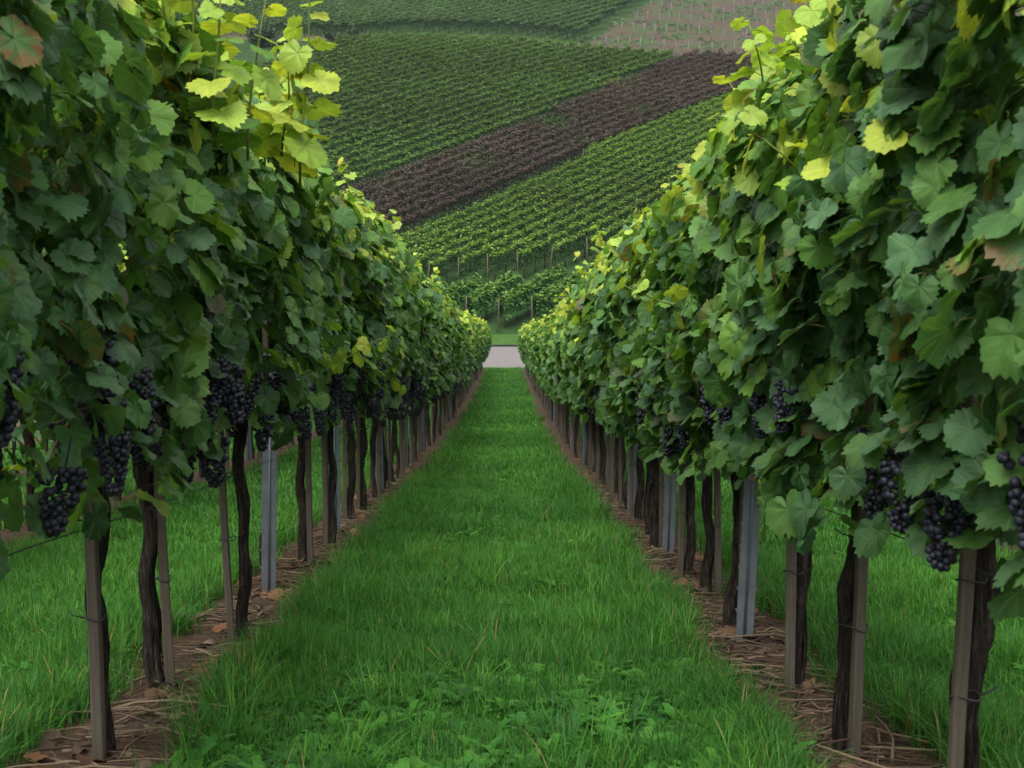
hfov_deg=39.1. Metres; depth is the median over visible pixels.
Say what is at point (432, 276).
grape vine
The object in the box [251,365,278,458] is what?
grape vine
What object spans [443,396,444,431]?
wooden stake
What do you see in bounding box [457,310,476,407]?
grape vine
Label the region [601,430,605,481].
steel post
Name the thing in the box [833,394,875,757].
wooden stake
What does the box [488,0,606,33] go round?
vine row
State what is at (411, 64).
vine row
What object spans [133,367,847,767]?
alley grass
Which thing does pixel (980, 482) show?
grape vine
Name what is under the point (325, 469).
wooden stake
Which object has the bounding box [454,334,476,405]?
grape vine
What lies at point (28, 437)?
grape vine
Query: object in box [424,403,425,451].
wooden stake
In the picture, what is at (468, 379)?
grape vine
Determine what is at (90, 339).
grape vine
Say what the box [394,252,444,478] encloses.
grape vine
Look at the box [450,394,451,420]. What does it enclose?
wooden stake
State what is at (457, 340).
grape vine
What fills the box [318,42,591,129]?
vine row
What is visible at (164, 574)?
wooden stake
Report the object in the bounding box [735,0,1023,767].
grape vine
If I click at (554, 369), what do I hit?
grape vine
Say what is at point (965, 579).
wooden stake
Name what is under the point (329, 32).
shrub
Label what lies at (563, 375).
grape vine
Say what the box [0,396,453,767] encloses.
side grass
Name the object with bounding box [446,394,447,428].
wooden stake
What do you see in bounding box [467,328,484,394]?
grape vine
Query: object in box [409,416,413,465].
wooden stake
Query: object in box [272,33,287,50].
shrub
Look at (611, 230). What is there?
vine row
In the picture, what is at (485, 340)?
grape vine
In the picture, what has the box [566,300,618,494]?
grape vine
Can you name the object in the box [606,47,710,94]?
vine row
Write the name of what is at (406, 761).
broad leaf weeds
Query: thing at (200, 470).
grape vine
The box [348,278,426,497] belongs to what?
grape vine
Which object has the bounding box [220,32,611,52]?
terrace track
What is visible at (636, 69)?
vine row
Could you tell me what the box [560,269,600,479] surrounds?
grape vine
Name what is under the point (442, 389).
grape vine
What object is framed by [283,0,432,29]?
vine row
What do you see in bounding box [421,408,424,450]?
steel post
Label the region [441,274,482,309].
vine row
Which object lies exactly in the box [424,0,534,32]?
vine row
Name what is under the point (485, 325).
grape vine
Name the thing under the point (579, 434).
wooden stake
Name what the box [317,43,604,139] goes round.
vine row
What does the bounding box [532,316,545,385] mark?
grape vine
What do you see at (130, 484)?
grass
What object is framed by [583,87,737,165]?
vine row
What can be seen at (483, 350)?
grape vine
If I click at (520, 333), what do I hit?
grape vine
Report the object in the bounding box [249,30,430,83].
vine row
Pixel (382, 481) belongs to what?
steel post
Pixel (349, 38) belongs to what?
vine row
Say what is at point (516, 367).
verge grass
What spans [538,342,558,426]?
grape vine
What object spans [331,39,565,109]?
vine row
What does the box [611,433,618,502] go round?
wooden stake
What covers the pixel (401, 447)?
wooden stake
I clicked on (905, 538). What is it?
trellis wire
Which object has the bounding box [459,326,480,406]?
grape vine
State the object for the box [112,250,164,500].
grape vine
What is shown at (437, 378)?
grape vine
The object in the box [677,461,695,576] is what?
wooden stake
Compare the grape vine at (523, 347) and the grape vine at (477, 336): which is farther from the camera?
the grape vine at (523, 347)
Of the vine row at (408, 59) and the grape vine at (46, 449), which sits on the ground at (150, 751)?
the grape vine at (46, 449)
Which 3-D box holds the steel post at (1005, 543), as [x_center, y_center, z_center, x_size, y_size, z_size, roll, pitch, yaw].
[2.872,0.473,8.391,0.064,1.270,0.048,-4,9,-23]
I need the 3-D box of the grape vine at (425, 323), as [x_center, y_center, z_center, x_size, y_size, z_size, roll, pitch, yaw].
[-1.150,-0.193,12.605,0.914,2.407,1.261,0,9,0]
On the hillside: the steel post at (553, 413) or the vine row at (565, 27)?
the vine row at (565, 27)
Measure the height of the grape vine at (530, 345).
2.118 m
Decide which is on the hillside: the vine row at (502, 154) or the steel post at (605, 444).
the vine row at (502, 154)
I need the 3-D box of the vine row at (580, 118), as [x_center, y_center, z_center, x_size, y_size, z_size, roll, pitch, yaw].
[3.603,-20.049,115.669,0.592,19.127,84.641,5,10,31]
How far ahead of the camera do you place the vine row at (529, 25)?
177.70 m
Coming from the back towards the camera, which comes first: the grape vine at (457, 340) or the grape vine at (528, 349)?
the grape vine at (528, 349)
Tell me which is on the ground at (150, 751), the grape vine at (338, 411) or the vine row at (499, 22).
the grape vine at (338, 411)
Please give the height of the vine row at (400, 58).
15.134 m
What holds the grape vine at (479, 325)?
on the ground at (150, 751)
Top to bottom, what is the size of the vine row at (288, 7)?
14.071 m
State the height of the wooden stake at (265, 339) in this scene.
1.381 m
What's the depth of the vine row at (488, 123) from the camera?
115.11 m
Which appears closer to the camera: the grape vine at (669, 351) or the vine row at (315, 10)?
the grape vine at (669, 351)
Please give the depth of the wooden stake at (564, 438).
20.94 m
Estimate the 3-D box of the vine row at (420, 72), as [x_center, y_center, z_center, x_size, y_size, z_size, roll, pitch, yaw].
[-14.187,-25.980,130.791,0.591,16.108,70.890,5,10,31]
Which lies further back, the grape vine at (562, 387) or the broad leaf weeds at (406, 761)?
the grape vine at (562, 387)
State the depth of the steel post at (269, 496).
6.61 m
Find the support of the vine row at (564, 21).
on the hillside
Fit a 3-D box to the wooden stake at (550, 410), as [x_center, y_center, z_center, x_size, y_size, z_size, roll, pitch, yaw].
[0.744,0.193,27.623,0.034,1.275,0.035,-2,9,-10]
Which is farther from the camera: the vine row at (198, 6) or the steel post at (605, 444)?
the vine row at (198, 6)
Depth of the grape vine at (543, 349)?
20.73 m
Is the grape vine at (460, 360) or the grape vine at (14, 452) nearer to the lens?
the grape vine at (14, 452)
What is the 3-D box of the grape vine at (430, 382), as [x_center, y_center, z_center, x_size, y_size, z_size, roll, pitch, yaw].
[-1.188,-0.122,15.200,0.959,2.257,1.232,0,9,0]
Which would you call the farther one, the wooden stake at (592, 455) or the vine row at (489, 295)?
the vine row at (489, 295)
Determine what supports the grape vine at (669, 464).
on the ground at (150, 751)
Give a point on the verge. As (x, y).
(504, 339)
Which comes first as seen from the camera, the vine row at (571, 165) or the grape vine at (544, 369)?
the grape vine at (544, 369)
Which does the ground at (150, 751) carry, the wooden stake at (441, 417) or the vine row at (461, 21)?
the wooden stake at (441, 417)
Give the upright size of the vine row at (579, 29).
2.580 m
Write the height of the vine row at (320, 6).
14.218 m
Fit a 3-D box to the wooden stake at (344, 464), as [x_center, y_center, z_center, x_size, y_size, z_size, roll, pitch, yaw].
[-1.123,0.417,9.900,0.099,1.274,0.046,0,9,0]
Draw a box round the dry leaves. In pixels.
[23,463,895,767]
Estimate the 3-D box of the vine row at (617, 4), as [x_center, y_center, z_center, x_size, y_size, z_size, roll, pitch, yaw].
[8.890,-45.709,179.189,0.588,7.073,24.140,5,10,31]
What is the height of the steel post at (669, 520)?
1.270 m
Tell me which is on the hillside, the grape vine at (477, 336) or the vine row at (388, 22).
the vine row at (388, 22)
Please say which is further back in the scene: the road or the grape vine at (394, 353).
the road
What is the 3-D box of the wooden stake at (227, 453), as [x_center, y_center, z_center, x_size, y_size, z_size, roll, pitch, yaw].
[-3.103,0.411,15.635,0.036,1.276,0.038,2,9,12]
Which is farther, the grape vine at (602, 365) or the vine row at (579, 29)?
the vine row at (579, 29)
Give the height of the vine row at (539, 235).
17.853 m
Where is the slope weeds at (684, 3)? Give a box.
[577,0,895,55]
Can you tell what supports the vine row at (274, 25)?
on the hillside
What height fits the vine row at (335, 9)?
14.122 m
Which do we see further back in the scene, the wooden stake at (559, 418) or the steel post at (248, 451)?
the wooden stake at (559, 418)
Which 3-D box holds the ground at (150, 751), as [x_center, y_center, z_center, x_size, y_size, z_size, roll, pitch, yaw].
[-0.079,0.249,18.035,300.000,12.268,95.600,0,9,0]
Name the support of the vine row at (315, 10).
on the hillside
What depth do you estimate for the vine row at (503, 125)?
110.14 m
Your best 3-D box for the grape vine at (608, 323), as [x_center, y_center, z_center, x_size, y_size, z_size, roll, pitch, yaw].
[0.832,-0.033,8.183,0.785,2.133,1.238,0,9,0]
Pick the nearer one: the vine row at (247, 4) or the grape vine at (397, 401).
the grape vine at (397, 401)
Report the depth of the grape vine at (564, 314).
15.14 m
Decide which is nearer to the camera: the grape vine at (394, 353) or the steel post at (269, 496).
the steel post at (269, 496)
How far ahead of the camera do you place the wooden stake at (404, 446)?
15.30 m
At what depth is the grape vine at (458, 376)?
23.98 m
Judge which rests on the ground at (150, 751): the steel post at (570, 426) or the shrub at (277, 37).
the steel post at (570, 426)
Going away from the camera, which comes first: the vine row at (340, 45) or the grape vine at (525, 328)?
the grape vine at (525, 328)
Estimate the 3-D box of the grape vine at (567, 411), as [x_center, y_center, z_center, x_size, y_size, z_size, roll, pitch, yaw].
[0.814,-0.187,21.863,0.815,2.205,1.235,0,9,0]
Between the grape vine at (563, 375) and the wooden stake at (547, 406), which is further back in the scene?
the wooden stake at (547, 406)
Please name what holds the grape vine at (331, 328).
on the ground at (150, 751)
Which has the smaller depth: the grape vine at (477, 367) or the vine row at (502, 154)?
the grape vine at (477, 367)
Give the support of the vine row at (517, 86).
on the hillside
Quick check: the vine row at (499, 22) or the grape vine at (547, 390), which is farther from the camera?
the vine row at (499, 22)
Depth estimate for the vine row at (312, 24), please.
177.12 m
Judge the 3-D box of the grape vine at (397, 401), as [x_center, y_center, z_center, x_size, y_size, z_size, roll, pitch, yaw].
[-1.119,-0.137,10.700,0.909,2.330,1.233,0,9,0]
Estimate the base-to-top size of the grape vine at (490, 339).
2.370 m
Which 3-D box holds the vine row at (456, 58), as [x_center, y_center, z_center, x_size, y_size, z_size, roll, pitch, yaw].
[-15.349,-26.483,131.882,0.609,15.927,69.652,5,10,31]
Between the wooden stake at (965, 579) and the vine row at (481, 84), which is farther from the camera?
the vine row at (481, 84)
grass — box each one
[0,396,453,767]
[0,420,315,531]
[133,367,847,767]
[487,365,520,369]
[568,414,1023,767]
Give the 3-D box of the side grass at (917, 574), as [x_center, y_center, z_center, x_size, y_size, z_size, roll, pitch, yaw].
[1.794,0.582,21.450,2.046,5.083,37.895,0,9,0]
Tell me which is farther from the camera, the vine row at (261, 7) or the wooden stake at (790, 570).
the vine row at (261, 7)
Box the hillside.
[122,0,1020,333]
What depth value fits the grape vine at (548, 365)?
19.65 m
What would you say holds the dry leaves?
on the ground at (150, 751)
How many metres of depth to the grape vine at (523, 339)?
44.08 m
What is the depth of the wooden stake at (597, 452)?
13.16 m
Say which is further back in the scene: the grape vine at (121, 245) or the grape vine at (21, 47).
the grape vine at (121, 245)
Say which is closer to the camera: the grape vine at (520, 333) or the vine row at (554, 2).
the grape vine at (520, 333)
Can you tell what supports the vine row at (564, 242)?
on the hillside
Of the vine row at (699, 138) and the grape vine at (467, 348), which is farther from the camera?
the vine row at (699, 138)
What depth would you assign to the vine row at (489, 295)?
76.93 m
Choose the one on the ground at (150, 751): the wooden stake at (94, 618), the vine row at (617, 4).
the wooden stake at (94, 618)
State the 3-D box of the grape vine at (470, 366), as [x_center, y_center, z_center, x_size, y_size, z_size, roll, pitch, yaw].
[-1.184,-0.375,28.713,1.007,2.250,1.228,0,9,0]
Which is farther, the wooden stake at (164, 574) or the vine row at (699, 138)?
the vine row at (699, 138)
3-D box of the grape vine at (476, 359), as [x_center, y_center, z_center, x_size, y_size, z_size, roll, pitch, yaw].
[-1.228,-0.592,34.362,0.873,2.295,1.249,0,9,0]
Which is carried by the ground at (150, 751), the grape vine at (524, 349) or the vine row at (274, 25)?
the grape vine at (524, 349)
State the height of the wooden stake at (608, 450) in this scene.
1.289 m
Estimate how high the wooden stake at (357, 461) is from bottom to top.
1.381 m
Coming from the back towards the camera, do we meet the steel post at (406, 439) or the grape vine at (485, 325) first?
the grape vine at (485, 325)
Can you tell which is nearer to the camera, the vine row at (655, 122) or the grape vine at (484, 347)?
the grape vine at (484, 347)
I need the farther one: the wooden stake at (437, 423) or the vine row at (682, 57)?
the vine row at (682, 57)
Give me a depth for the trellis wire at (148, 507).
3.98 m
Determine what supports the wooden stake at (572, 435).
on the ground at (150, 751)
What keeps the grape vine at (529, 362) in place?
on the ground at (150, 751)
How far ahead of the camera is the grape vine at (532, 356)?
29.58 m
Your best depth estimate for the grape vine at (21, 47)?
2.10 m
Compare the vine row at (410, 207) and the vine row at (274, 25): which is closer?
the vine row at (410, 207)
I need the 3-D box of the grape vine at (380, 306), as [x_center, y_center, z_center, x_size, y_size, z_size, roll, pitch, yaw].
[-1.069,-0.146,8.423,0.839,2.341,1.242,0,9,0]
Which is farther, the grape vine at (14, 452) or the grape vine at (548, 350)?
the grape vine at (548, 350)
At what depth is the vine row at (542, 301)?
76.44 m
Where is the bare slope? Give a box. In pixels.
[590,0,1023,57]
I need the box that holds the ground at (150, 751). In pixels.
[0,367,1022,767]
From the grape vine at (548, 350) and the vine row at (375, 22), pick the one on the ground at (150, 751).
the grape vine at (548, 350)
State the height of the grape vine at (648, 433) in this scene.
2.176 m
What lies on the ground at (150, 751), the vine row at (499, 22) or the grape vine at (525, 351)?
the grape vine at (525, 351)
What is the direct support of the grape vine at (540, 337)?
on the ground at (150, 751)
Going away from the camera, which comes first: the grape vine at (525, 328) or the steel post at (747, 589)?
the steel post at (747, 589)
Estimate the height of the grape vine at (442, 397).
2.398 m
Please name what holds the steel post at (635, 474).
on the ground at (150, 751)
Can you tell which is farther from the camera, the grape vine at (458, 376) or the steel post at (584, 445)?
the grape vine at (458, 376)
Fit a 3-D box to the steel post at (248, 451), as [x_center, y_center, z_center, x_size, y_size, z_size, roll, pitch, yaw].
[-3.167,0.440,17.257,0.064,1.270,0.048,-4,9,-23]
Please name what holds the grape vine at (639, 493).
on the ground at (150, 751)
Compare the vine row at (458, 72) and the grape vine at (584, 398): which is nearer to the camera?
the grape vine at (584, 398)
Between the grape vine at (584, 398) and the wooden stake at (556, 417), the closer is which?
the grape vine at (584, 398)
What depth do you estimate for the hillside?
110.94 m
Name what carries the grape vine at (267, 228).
on the ground at (150, 751)
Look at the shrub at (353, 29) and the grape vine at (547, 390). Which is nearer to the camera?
the grape vine at (547, 390)
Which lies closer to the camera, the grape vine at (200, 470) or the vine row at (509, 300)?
the grape vine at (200, 470)
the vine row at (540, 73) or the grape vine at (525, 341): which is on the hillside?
the vine row at (540, 73)
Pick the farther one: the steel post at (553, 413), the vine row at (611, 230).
the vine row at (611, 230)
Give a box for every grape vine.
[0,0,54,406]
[0,0,163,581]
[0,0,286,756]
[12,424,19,474]
[19,0,343,688]
[19,375,77,530]
[45,439,48,454]
[54,243,127,515]
[103,45,395,639]
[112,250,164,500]
[198,459,203,477]
[208,94,355,567]
[232,167,373,561]
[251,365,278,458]
[257,157,405,547]
[346,188,411,520]
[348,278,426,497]
[355,209,421,510]
[382,256,433,487]
[391,265,442,483]
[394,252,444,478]
[398,285,444,470]
[408,306,454,466]
[412,278,458,461]
[414,267,449,454]
[424,279,452,419]
[426,288,463,445]
[432,315,461,442]
[433,314,465,438]
[438,315,464,430]
[438,321,466,435]
[444,310,473,428]
[444,326,472,423]
[445,307,474,420]
[452,314,477,417]
[453,324,477,400]
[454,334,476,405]
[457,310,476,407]
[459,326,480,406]
[460,313,477,403]
[463,313,480,400]
[466,316,481,384]
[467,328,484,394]
[474,313,485,368]
[474,317,486,367]
[475,319,485,367]
[475,319,489,380]
[475,343,481,371]
[477,319,489,377]
[483,321,492,357]
[518,327,528,375]
[521,324,528,363]
[521,334,525,361]
[522,321,531,366]
[524,318,535,370]
[524,320,535,392]
[524,321,536,362]
[526,323,533,375]
[527,319,543,396]
[529,317,540,386]
[529,318,542,376]
[531,336,548,409]
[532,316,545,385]
[533,314,552,421]
[535,328,561,410]
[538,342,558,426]
[539,308,568,443]
[539,308,569,420]
[539,330,563,433]
[539,334,558,410]
[544,294,569,447]
[546,287,574,432]
[547,288,578,457]
[552,308,588,467]
[556,297,582,447]
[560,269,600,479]
[560,284,595,472]
[561,251,605,486]
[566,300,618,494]
[567,268,625,502]
[579,225,627,512]
[581,198,660,535]
[586,230,644,521]
[590,214,696,549]
[607,154,726,576]
[615,92,827,627]
[623,174,748,593]
[679,0,898,688]
[685,0,1023,755]
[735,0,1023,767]
[860,0,1023,587]
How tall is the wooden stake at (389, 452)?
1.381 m
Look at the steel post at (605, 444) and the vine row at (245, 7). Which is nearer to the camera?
the steel post at (605, 444)
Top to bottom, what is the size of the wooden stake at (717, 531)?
1.289 m
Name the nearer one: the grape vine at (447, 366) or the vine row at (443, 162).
the grape vine at (447, 366)
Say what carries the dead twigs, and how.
on the ground at (150, 751)
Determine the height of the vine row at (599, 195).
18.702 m
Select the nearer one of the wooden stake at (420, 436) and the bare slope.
the wooden stake at (420, 436)
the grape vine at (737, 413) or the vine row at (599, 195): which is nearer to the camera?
the grape vine at (737, 413)
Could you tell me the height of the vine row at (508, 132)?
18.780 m
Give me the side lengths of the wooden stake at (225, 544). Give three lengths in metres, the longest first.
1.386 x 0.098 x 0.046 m
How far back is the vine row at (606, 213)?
89.32 m
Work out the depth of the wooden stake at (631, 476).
9.88 m
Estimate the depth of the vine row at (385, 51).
149.84 m
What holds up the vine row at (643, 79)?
on the hillside
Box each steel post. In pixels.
[245,421,251,460]
[260,353,277,591]
[333,423,340,529]
[375,423,383,491]
[405,408,407,467]
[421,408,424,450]
[448,394,451,417]
[553,401,554,425]
[570,410,574,447]
[582,419,586,462]
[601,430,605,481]
[627,436,637,512]
[662,458,677,552]
[735,477,761,641]
[995,539,1006,546]
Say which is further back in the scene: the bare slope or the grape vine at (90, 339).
the bare slope
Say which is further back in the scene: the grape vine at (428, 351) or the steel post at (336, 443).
the grape vine at (428, 351)
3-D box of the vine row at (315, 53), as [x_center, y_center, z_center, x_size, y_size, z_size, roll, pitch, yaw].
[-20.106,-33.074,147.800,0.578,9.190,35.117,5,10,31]
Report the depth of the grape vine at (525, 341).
42.51 m
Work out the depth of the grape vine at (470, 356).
26.83 m
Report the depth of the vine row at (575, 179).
96.71 m
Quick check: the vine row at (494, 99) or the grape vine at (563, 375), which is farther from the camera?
the vine row at (494, 99)
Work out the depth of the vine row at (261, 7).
182.99 m
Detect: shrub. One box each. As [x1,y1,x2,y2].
[244,22,275,46]
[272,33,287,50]
[324,27,335,40]
[332,31,346,42]
[347,24,358,39]
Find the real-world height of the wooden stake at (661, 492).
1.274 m
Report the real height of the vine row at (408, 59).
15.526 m
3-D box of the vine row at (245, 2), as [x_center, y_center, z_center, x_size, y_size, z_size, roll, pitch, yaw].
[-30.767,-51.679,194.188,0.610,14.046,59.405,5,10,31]
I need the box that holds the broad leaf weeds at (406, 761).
[0,477,1023,767]
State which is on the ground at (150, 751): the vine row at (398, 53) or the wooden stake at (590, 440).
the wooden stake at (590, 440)
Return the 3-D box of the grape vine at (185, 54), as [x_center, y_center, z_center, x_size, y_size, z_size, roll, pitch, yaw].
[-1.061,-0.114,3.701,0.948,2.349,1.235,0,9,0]
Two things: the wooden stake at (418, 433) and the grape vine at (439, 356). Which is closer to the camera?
the grape vine at (439, 356)
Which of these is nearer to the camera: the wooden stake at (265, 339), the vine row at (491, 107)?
the wooden stake at (265, 339)
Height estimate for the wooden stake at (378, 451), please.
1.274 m
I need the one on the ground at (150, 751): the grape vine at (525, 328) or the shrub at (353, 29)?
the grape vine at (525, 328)
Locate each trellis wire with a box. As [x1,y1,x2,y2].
[7,412,407,555]
[756,480,994,576]
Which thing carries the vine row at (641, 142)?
on the hillside
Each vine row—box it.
[28,33,494,153]
[96,34,510,138]
[126,53,673,244]
[186,0,283,13]
[188,0,304,19]
[196,0,261,8]
[198,0,327,18]
[201,0,324,19]
[202,0,352,20]
[207,0,377,20]
[223,0,382,35]
[240,0,392,35]
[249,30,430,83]
[249,32,446,83]
[250,31,463,89]
[252,0,419,32]
[256,31,394,67]
[258,30,415,70]
[268,0,415,32]
[279,33,478,86]
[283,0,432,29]
[300,0,457,36]
[300,31,372,52]
[303,34,525,100]
[308,37,538,103]
[309,37,551,103]
[316,0,471,36]
[316,44,631,149]
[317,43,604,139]
[317,44,616,145]
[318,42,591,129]
[321,39,576,121]
[322,45,644,153]
[324,46,658,166]
[329,46,673,172]
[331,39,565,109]
[331,76,621,186]
[332,0,472,31]
[334,33,349,50]
[334,101,557,192]
[339,50,735,194]
[348,0,502,34]
[354,50,746,199]
[363,53,750,210]
[370,59,751,212]
[373,65,754,217]
[376,0,503,34]
[380,67,770,224]
[387,76,750,235]
[398,97,725,247]
[404,104,724,254]
[408,0,513,31]
[408,111,725,262]
[415,118,722,278]
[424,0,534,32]
[427,128,709,281]
[432,276,447,294]
[440,0,549,32]
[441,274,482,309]
[457,0,564,31]
[458,139,706,284]
[462,271,523,319]
[473,0,588,33]
[487,151,695,283]
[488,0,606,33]
[494,262,567,332]
[504,0,615,34]
[517,161,691,281]
[519,0,638,35]
[528,260,594,319]
[533,0,628,36]
[546,5,616,37]
[548,178,680,272]
[553,47,723,119]
[559,13,602,38]
[572,22,588,38]
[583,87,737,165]
[586,198,658,267]
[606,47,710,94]
[652,48,699,71]
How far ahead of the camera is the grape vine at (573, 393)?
12.98 m
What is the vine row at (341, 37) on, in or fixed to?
on the hillside
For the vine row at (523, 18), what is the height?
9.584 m
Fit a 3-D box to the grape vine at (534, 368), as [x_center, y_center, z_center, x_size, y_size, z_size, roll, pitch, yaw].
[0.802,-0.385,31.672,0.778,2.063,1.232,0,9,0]
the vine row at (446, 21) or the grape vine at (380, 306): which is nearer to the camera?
the grape vine at (380, 306)
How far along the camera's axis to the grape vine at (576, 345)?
11.13 m
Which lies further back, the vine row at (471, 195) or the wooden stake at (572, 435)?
the vine row at (471, 195)
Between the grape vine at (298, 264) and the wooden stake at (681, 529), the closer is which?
the grape vine at (298, 264)
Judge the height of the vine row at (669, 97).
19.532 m
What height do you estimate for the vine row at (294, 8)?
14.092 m
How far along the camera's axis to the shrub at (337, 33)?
161.88 m
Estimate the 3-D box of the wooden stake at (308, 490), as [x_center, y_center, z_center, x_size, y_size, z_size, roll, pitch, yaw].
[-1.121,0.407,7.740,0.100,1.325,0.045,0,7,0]
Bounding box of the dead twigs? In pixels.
[1,462,946,767]
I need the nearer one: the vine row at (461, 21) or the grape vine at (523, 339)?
the grape vine at (523, 339)
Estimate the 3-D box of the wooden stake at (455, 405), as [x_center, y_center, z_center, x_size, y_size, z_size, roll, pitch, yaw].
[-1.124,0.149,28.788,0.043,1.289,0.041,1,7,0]
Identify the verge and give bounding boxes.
[491,334,518,344]
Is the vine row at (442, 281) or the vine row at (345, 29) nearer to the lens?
the vine row at (442, 281)
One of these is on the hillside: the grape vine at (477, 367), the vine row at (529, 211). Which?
the vine row at (529, 211)
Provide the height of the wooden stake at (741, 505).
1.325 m
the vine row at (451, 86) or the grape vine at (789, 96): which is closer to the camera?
the grape vine at (789, 96)
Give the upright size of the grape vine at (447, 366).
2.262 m
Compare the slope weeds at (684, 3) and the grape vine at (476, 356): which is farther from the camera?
the slope weeds at (684, 3)
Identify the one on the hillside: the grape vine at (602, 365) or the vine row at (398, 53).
the vine row at (398, 53)
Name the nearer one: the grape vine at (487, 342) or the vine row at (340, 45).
the grape vine at (487, 342)
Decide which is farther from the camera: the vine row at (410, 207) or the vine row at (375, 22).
the vine row at (375, 22)
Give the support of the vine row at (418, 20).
on the hillside
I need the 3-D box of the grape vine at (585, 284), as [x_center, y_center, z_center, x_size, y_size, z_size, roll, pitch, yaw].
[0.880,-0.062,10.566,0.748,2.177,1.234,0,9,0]
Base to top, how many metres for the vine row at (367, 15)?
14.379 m
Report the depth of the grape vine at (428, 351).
13.20 m
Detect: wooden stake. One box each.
[67,408,106,759]
[137,333,175,687]
[211,342,243,641]
[225,430,228,469]
[254,320,269,524]
[302,365,313,562]
[321,382,336,546]
[342,418,355,518]
[355,384,366,511]
[376,424,381,497]
[383,420,387,485]
[385,412,390,489]
[398,410,403,477]
[403,419,405,470]
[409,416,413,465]
[414,417,420,460]
[416,415,421,455]
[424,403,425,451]
[436,395,438,442]
[441,398,442,435]
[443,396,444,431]
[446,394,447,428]
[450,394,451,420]
[455,393,456,417]
[547,395,548,417]
[550,398,551,421]
[556,404,557,429]
[559,400,560,435]
[561,404,562,438]
[563,405,565,443]
[571,413,574,457]
[578,415,579,451]
[586,432,593,465]
[588,416,594,472]
[595,422,604,486]
[606,434,615,492]
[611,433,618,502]
[618,437,626,510]
[629,436,638,519]
[650,456,663,550]
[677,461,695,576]
[700,467,721,596]
[726,479,743,605]
[783,368,813,696]
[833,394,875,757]
[947,292,997,767]
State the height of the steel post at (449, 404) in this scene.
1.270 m
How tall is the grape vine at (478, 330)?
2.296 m
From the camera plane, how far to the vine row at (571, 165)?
100.05 m
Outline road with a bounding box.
[483,347,524,367]
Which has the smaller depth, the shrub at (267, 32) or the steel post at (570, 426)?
the steel post at (570, 426)
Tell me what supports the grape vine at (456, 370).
on the ground at (150, 751)
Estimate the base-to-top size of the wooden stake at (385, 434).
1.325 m
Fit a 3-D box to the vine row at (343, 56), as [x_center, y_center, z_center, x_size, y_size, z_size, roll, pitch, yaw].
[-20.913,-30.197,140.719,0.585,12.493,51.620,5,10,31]
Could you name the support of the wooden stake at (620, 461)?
on the ground at (150, 751)
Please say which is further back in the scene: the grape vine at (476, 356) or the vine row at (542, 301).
the vine row at (542, 301)
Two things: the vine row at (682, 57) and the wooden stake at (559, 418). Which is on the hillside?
the vine row at (682, 57)
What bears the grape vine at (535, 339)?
on the ground at (150, 751)

